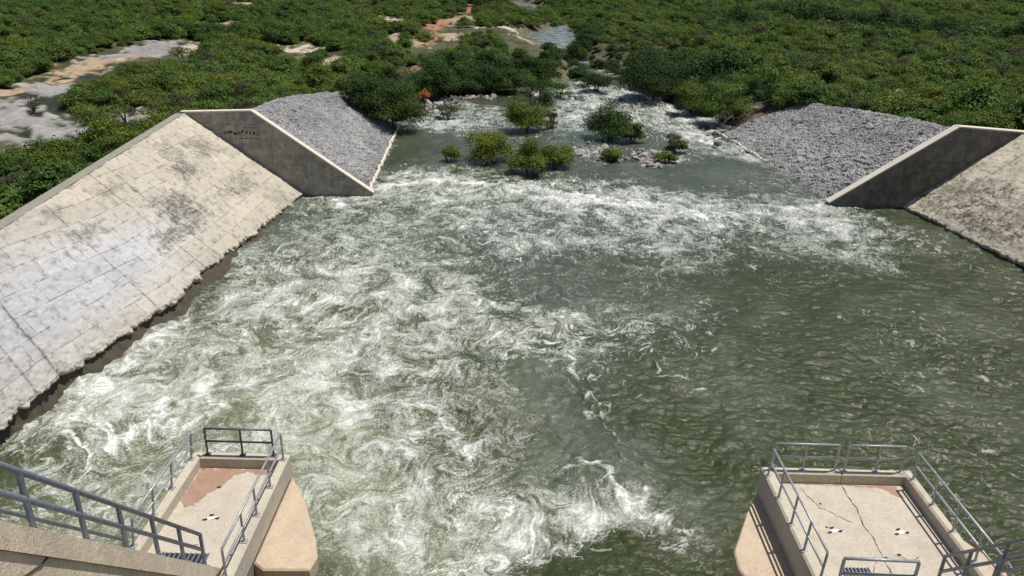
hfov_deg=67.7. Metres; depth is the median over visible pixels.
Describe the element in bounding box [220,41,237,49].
scrub tree
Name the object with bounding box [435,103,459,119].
river shrub
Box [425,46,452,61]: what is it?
scrub tree
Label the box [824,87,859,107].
scrub tree
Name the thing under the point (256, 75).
scrub tree
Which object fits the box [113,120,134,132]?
scrub tree
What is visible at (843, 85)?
scrub tree
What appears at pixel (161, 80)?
scrub tree
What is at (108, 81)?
scrub tree
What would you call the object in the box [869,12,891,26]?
scrub tree
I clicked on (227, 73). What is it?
scrub tree
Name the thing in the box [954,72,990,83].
scrub tree
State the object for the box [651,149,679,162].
river shrub
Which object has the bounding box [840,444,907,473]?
railing
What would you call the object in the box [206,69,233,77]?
scrub tree
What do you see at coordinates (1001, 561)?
railing
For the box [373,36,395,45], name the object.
scrub tree
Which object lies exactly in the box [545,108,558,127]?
river shrub
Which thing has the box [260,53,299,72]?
scrub tree
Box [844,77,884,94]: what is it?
scrub tree
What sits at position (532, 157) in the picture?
river shrub
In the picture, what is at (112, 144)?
scrub tree
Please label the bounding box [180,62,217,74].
scrub tree
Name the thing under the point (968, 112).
scrub tree
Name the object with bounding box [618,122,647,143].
river shrub
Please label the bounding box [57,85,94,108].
scrub tree
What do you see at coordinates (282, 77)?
scrub tree
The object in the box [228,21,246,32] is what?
scrub tree
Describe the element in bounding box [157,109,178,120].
scrub tree
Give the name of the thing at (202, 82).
scrub tree
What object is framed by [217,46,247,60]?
scrub tree
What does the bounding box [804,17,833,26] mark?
scrub tree
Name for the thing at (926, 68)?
scrub tree
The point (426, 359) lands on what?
water
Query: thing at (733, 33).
scrub tree
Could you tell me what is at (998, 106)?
scrub tree
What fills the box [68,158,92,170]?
scrub tree
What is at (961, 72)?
scrub tree
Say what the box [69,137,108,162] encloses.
scrub tree
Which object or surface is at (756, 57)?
scrub tree
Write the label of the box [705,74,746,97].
scrub tree
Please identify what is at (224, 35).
scrub tree
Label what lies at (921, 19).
scrub tree
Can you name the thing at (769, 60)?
scrub tree
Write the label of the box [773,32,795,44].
scrub tree
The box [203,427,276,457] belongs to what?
railing
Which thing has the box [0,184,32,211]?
scrub tree
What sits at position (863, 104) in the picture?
scrub tree
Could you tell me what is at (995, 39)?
scrub tree
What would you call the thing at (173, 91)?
scrub tree
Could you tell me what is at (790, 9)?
scrub tree
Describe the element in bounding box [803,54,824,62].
scrub tree
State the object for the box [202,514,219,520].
lifting plate
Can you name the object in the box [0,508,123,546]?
railing
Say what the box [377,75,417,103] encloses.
scrub tree
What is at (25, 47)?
scrub tree
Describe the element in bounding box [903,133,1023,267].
training wall
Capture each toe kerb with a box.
[368,123,400,188]
[714,130,767,162]
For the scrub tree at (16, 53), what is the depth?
171.56 m
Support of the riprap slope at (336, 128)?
on the ground
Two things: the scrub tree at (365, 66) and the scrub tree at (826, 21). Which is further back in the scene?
the scrub tree at (826, 21)
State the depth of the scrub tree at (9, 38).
194.34 m
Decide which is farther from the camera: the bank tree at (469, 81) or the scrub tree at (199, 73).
the bank tree at (469, 81)
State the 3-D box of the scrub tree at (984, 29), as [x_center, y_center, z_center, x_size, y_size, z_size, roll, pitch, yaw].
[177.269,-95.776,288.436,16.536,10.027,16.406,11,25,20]
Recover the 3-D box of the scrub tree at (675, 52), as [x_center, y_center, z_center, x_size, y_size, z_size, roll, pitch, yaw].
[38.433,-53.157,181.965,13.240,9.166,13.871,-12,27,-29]
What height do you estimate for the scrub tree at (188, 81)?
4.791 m
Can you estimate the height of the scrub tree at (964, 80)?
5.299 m
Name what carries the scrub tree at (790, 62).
on the ground
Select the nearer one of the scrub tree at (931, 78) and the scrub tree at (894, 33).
the scrub tree at (931, 78)
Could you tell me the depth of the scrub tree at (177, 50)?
181.27 m
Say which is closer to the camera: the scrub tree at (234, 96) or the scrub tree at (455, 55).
the scrub tree at (234, 96)
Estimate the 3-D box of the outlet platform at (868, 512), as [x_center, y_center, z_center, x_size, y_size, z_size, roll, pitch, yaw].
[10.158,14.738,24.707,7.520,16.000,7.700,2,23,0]
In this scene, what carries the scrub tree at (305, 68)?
on the ground
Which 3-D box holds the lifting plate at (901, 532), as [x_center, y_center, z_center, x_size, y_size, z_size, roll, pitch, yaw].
[11.614,7.280,22.845,0.483,0.046,0.240,-3,24,-11]
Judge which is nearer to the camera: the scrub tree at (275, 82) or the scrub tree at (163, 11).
the scrub tree at (275, 82)
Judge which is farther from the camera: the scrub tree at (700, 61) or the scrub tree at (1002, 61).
the scrub tree at (1002, 61)
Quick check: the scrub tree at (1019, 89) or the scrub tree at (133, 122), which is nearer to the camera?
the scrub tree at (133, 122)
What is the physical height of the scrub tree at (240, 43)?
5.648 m
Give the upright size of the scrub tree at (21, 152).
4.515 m
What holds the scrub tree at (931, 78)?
on the ground
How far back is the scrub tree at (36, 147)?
95.69 m
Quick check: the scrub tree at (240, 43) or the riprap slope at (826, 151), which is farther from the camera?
the scrub tree at (240, 43)
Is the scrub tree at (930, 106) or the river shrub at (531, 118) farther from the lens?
the river shrub at (531, 118)
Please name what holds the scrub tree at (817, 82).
on the ground
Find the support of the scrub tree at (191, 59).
on the ground
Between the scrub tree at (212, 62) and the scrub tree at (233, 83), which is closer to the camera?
the scrub tree at (233, 83)
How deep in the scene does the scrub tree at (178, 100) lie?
118.39 m
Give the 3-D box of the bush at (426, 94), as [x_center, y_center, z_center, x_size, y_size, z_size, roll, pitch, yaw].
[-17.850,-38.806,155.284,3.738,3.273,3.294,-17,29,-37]
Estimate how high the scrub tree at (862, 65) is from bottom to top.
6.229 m
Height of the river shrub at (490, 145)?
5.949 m
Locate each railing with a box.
[0,461,209,565]
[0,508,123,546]
[130,432,194,548]
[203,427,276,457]
[220,433,286,575]
[764,448,828,575]
[768,442,840,472]
[838,556,920,575]
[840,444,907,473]
[909,452,1012,575]
[937,538,1023,575]
[992,551,1023,575]
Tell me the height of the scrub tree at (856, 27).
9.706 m
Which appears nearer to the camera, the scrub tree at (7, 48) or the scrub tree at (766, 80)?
the scrub tree at (766, 80)
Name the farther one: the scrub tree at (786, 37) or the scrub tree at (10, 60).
the scrub tree at (786, 37)
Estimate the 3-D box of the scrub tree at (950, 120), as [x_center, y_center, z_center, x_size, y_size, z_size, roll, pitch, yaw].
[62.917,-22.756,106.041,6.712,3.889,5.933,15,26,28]
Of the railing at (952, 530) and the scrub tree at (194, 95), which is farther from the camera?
the scrub tree at (194, 95)
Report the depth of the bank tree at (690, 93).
153.71 m
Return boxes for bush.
[23,92,43,110]
[111,104,138,122]
[417,88,430,104]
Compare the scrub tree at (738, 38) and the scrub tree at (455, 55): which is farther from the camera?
the scrub tree at (738, 38)
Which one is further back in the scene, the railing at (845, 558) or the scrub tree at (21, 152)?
the scrub tree at (21, 152)
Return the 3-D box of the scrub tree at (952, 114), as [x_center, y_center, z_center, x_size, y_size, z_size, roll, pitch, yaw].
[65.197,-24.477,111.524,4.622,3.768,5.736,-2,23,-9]
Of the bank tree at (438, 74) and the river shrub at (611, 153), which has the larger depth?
the bank tree at (438, 74)
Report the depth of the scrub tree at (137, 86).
136.81 m
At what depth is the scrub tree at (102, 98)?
129.79 m
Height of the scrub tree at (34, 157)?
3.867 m
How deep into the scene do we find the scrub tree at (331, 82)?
145.45 m
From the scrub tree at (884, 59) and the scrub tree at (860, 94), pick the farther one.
the scrub tree at (884, 59)
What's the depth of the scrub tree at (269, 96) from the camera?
123.60 m
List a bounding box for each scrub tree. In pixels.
[0,38,11,48]
[0,45,18,54]
[0,49,31,69]
[0,49,35,65]
[0,144,37,159]
[0,151,15,163]
[0,152,30,176]
[0,170,25,185]
[0,173,21,187]
[0,182,15,189]
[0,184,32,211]
[3,33,37,43]
[4,175,40,199]
[9,138,51,154]
[16,157,70,201]
[17,43,40,52]
[20,47,54,62]
[20,148,66,170]
[31,44,61,59]
[36,137,87,160]
[40,135,77,157]
[48,40,79,59]
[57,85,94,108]
[60,148,94,163]
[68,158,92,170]
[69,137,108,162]
[74,128,103,147]
[83,88,126,109]
[86,135,128,156]
[92,140,106,160]
[93,78,122,91]
[106,79,135,99]
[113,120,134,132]
[121,72,139,80]
[122,75,156,92]
[123,80,150,96]
[125,126,142,141]
[127,115,147,128]
[129,118,160,132]
[136,98,179,115]
[140,113,165,124]
[142,70,165,89]
[144,108,176,119]
[146,65,183,89]
[147,94,172,111]
[151,1,178,18]
[157,88,180,97]
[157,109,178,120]
[162,72,201,90]
[164,92,193,108]
[167,45,193,62]
[169,107,187,115]
[170,67,185,74]
[174,93,207,105]
[175,89,200,101]
[179,87,199,94]
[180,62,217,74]
[181,96,222,109]
[182,54,201,64]
[187,18,207,35]
[190,70,208,77]
[193,80,234,106]
[194,57,223,67]
[195,48,226,62]
[197,73,238,89]
[197,76,208,91]
[204,68,238,80]
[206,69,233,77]
[209,59,239,71]
[212,31,241,41]
[214,53,241,65]
[214,102,227,109]
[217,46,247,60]
[217,77,249,96]
[218,87,237,102]
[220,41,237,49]
[224,98,240,108]
[226,76,256,96]
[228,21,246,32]
[229,60,260,75]
[232,36,257,46]
[235,95,267,108]
[238,54,268,67]
[240,70,263,81]
[241,73,266,92]
[250,89,282,100]
[257,69,276,79]
[257,85,294,97]
[259,26,286,42]
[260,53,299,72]
[261,70,297,83]
[263,76,294,89]
[289,83,314,94]
[290,75,312,88]
[293,16,313,23]
[298,21,321,37]
[299,63,315,74]
[300,61,348,82]
[309,82,338,93]
[310,75,330,88]
[324,79,337,85]
[325,57,362,74]
[343,54,379,77]
[349,74,384,87]
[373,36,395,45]
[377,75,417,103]
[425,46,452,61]
[431,46,458,58]
[435,50,476,72]
[459,50,477,65]
[495,59,514,71]
[656,46,694,65]
[670,50,720,81]
[680,75,707,93]
[704,31,733,42]
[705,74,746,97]
[706,71,732,81]
[709,25,740,34]
[721,28,741,38]
[721,42,752,57]
[726,70,752,84]
[729,33,756,44]
[742,50,777,68]
[743,20,768,34]
[744,63,785,86]
[746,49,780,73]
[767,82,785,99]
[768,85,796,108]
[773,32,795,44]
[775,49,807,71]
[778,80,824,104]
[779,67,807,83]
[782,57,800,68]
[782,78,814,90]
[783,3,810,12]
[784,76,819,85]
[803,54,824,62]
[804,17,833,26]
[806,57,837,78]
[808,80,845,103]
[809,78,842,86]
[810,24,841,39]
[813,63,839,79]
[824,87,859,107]
[829,65,863,79]
[832,82,848,88]
[840,58,870,69]
[844,20,874,36]
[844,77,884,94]
[853,97,881,111]
[855,90,870,101]
[860,83,890,93]
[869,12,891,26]
[869,55,892,67]
[869,80,889,90]
[870,89,904,104]
[874,25,911,40]
[887,86,920,97]
[893,61,924,76]
[894,107,938,123]
[895,44,933,60]
[895,75,926,90]
[900,11,934,29]
[904,97,944,116]
[906,56,954,79]
[909,82,944,102]
[922,72,955,87]
[929,41,964,55]
[929,68,953,83]
[939,26,961,38]
[940,111,977,126]
[941,107,970,118]
[946,80,977,100]
[947,77,975,87]
[948,65,972,83]
[948,111,998,127]
[950,15,976,29]
[952,107,984,123]
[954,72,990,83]
[956,47,994,67]
[961,21,1005,37]
[962,18,986,31]
[962,68,999,81]
[962,108,1020,129]
[977,36,1008,44]
[978,97,1020,125]
[980,43,1006,56]
[986,56,1020,73]
[991,77,1009,88]
[993,29,1009,36]
[1002,92,1022,128]
[1008,78,1023,93]
[1010,84,1023,94]
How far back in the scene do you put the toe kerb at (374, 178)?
114.39 m
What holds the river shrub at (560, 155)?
in the water
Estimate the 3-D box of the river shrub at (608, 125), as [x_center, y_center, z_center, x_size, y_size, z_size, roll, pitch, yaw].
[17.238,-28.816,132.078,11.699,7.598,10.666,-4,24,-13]
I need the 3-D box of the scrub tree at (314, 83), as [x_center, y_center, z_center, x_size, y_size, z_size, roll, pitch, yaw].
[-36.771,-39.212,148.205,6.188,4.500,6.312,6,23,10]
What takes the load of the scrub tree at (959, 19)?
on the ground
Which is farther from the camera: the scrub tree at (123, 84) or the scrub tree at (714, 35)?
the scrub tree at (714, 35)
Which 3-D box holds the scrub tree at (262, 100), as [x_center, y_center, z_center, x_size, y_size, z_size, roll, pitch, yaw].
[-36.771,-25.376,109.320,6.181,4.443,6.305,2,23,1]
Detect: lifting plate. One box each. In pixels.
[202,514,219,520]
[828,526,842,533]
[895,528,908,534]
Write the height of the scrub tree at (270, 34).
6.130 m
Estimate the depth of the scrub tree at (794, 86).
139.94 m
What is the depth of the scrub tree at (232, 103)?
111.72 m
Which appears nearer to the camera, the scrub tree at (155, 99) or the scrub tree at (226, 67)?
the scrub tree at (155, 99)
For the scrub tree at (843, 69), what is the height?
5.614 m
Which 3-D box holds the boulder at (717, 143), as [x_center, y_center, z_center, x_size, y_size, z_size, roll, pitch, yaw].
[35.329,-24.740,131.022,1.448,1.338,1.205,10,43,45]
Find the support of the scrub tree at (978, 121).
on the ground
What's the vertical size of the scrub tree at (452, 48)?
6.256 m
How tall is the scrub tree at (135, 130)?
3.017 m
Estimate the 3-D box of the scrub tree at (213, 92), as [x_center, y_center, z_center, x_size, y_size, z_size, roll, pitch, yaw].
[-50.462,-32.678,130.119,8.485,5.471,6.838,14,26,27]
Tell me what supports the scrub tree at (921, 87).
on the ground
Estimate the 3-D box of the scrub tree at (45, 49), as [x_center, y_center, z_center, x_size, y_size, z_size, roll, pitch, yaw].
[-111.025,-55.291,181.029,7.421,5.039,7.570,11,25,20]
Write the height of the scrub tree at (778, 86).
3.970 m
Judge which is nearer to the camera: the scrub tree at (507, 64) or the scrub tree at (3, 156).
the scrub tree at (3, 156)
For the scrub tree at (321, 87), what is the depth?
138.26 m
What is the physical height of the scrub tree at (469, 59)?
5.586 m
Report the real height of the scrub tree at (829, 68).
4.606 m
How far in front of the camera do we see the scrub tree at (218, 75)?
138.77 m
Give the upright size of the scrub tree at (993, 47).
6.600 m
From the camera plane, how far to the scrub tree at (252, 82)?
138.20 m
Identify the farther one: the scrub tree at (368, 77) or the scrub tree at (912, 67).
the scrub tree at (912, 67)
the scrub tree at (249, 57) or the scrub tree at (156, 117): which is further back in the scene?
the scrub tree at (249, 57)
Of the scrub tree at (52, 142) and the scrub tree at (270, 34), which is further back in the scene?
the scrub tree at (270, 34)
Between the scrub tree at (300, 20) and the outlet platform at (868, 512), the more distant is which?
the scrub tree at (300, 20)
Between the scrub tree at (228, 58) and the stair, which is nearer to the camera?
the stair
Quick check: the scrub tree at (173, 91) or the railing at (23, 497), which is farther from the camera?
the scrub tree at (173, 91)
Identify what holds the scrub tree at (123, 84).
on the ground
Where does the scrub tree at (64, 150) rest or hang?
on the ground
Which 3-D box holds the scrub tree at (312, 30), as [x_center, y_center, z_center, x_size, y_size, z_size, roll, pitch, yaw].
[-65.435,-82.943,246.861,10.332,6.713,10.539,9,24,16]
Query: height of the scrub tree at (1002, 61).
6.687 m
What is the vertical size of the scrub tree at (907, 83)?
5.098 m
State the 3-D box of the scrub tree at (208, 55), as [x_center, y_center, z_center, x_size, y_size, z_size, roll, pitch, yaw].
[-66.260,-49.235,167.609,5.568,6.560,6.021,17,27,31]
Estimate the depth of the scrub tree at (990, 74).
167.97 m
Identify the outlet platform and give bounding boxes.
[135,452,318,575]
[732,467,1006,575]
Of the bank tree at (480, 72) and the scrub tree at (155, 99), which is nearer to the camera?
the scrub tree at (155, 99)
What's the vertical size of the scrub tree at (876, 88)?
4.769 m
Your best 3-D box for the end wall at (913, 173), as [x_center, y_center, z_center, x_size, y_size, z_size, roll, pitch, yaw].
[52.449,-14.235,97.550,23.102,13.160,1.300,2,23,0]
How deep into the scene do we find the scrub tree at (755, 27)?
239.26 m
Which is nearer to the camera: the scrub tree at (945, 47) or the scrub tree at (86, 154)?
the scrub tree at (86, 154)
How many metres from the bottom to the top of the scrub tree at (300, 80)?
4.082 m
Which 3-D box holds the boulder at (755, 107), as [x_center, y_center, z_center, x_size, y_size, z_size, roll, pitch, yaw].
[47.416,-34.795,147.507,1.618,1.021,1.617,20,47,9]
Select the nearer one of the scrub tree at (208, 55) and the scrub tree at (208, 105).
the scrub tree at (208, 105)
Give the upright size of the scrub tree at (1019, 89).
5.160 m
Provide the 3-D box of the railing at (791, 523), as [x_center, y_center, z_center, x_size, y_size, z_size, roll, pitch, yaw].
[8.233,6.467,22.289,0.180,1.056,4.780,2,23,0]
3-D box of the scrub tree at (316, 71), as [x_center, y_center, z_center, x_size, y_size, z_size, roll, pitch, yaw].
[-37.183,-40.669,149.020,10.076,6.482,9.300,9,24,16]
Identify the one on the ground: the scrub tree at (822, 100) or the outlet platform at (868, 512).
the scrub tree at (822, 100)
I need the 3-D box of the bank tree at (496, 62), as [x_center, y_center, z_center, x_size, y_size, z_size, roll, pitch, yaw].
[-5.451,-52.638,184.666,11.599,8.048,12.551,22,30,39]
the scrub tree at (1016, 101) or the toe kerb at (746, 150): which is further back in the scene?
the toe kerb at (746, 150)
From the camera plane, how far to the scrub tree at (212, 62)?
163.78 m
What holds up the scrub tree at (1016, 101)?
on the ground
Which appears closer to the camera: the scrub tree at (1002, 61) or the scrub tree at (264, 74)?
the scrub tree at (264, 74)
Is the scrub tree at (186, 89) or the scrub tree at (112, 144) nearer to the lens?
the scrub tree at (112, 144)
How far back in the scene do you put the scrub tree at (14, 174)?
82.19 m
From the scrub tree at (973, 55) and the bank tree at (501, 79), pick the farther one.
the scrub tree at (973, 55)
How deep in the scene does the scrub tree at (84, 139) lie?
99.15 m
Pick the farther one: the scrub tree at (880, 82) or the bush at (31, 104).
the scrub tree at (880, 82)
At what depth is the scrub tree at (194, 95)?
127.83 m
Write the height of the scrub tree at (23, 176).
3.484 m
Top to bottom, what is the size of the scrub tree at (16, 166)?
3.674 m
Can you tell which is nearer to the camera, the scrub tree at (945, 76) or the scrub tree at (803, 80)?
the scrub tree at (803, 80)
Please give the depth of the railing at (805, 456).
24.68 m
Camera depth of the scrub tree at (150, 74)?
141.89 m
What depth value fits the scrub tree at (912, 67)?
180.13 m
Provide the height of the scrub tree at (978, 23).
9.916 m
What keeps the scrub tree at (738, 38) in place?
on the ground
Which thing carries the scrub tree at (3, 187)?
on the ground
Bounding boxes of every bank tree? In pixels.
[64,102,131,127]
[335,73,391,108]
[359,74,436,128]
[395,56,465,97]
[442,59,484,94]
[459,60,497,91]
[484,67,517,91]
[485,56,516,70]
[497,66,537,92]
[600,39,697,98]
[668,78,709,112]
[690,76,753,121]
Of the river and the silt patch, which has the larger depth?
the river
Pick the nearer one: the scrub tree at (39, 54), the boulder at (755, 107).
the boulder at (755, 107)
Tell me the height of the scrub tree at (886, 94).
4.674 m
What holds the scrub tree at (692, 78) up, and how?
on the ground
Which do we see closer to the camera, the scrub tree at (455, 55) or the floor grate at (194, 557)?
the floor grate at (194, 557)
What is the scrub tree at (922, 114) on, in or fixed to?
on the ground
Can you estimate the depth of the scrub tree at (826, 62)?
182.44 m
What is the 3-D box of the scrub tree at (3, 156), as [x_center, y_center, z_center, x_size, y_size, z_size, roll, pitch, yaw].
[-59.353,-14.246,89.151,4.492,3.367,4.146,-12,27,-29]
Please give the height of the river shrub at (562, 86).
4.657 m
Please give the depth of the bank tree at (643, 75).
167.18 m
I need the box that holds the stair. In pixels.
[0,520,220,575]
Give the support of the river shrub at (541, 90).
in the water
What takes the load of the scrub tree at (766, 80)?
on the ground
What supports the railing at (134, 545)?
on the outlet platform at (279, 533)
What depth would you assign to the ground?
181.77 m
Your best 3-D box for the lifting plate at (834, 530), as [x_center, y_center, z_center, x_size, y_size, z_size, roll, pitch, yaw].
[9.620,7.230,22.839,0.483,0.046,0.240,-3,24,-11]
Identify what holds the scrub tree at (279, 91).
on the ground
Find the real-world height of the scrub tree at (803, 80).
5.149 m
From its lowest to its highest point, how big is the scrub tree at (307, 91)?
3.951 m
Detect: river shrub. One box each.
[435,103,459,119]
[439,144,462,161]
[461,128,517,164]
[500,98,553,131]
[504,135,548,173]
[505,74,557,110]
[539,143,576,167]
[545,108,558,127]
[552,80,573,96]
[574,71,614,91]
[577,100,647,140]
[600,146,623,159]
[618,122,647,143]
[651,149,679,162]
[662,131,689,154]
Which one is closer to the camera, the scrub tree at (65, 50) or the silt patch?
the silt patch
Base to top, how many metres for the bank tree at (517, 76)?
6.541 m
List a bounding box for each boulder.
[713,141,721,145]
[753,105,761,109]
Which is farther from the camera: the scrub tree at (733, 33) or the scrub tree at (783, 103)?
the scrub tree at (733, 33)
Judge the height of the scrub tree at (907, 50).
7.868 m
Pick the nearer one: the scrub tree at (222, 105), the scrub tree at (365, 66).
the scrub tree at (222, 105)
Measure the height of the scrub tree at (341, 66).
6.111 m
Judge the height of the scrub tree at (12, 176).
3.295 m
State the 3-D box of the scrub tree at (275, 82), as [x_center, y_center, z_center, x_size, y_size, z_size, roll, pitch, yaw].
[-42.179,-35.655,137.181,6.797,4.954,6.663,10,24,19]
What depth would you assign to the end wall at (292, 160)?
95.64 m
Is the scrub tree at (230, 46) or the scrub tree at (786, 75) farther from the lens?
the scrub tree at (230, 46)
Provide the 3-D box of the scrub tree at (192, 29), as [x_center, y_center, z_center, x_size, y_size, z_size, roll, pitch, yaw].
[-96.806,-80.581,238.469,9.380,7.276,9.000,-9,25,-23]
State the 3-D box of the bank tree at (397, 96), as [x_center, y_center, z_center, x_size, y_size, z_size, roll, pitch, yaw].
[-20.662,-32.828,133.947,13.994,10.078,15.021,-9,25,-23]
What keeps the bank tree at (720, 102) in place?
on the ground
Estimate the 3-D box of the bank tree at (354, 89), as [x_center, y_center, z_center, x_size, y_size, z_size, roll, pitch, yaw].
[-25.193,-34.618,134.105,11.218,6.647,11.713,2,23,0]
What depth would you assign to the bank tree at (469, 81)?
170.55 m
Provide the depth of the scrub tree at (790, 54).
185.50 m
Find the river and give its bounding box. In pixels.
[513,2,612,73]
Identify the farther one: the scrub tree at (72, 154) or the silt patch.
the scrub tree at (72, 154)
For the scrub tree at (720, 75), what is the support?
on the ground
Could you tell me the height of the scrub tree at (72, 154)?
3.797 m
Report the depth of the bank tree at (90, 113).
112.47 m
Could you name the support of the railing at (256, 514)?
on the outlet platform at (279, 533)
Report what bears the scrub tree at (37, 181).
on the ground
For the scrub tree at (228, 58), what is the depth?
170.40 m
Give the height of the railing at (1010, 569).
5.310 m
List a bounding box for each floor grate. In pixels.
[161,552,209,563]
[843,567,871,575]
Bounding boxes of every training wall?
[0,113,302,446]
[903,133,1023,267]
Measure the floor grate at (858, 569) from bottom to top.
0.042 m
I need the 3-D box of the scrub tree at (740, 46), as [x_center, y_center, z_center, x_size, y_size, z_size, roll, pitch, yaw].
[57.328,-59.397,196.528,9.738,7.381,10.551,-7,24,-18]
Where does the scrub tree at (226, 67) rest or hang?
on the ground
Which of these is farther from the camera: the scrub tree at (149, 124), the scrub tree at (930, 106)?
the scrub tree at (930, 106)
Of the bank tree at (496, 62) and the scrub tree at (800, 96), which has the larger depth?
the bank tree at (496, 62)
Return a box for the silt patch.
[180,468,272,506]
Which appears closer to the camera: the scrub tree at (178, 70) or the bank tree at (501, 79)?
the scrub tree at (178, 70)
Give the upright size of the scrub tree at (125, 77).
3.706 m
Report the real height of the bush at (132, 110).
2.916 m
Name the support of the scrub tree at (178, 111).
on the ground
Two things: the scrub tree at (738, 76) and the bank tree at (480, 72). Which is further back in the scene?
the bank tree at (480, 72)
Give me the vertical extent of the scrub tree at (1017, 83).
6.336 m
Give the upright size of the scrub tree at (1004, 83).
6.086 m
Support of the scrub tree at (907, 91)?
on the ground
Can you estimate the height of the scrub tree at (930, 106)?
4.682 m
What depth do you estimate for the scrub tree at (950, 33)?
271.76 m
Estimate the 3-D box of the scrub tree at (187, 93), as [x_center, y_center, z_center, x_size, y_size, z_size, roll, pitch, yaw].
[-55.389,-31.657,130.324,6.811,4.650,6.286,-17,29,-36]
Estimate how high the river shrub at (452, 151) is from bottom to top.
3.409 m
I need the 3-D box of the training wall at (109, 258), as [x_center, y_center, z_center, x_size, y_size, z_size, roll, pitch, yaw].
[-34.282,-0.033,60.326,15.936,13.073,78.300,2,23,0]
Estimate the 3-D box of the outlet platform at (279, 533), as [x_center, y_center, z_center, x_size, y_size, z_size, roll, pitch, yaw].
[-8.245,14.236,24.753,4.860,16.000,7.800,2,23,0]
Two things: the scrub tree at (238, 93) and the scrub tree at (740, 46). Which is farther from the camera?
the scrub tree at (740, 46)
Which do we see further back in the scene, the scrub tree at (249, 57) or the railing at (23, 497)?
the scrub tree at (249, 57)
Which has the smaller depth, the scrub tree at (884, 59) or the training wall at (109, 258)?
the training wall at (109, 258)
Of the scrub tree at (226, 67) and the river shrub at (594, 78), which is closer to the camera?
the scrub tree at (226, 67)
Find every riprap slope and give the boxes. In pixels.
[251,91,397,185]
[721,102,948,198]
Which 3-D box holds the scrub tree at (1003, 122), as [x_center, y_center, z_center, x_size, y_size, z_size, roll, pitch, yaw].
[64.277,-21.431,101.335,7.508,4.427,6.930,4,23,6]
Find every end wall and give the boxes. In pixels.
[180,109,373,195]
[825,124,1023,207]
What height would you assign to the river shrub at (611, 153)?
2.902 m
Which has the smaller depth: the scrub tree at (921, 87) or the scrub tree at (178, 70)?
the scrub tree at (921, 87)
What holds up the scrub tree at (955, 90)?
on the ground
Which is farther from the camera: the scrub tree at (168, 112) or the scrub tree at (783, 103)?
the scrub tree at (783, 103)
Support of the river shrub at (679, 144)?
in the water
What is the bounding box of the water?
[0,69,1023,575]
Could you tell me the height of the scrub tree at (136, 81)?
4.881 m
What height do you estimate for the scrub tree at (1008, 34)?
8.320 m
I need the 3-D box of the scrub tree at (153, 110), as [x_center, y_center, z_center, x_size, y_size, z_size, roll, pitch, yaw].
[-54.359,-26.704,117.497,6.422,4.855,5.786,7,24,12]
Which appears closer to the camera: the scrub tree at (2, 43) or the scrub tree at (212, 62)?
the scrub tree at (212, 62)
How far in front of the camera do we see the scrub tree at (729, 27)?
253.16 m
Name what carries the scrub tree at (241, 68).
on the ground
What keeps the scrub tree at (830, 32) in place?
on the ground
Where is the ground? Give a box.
[0,0,1023,185]

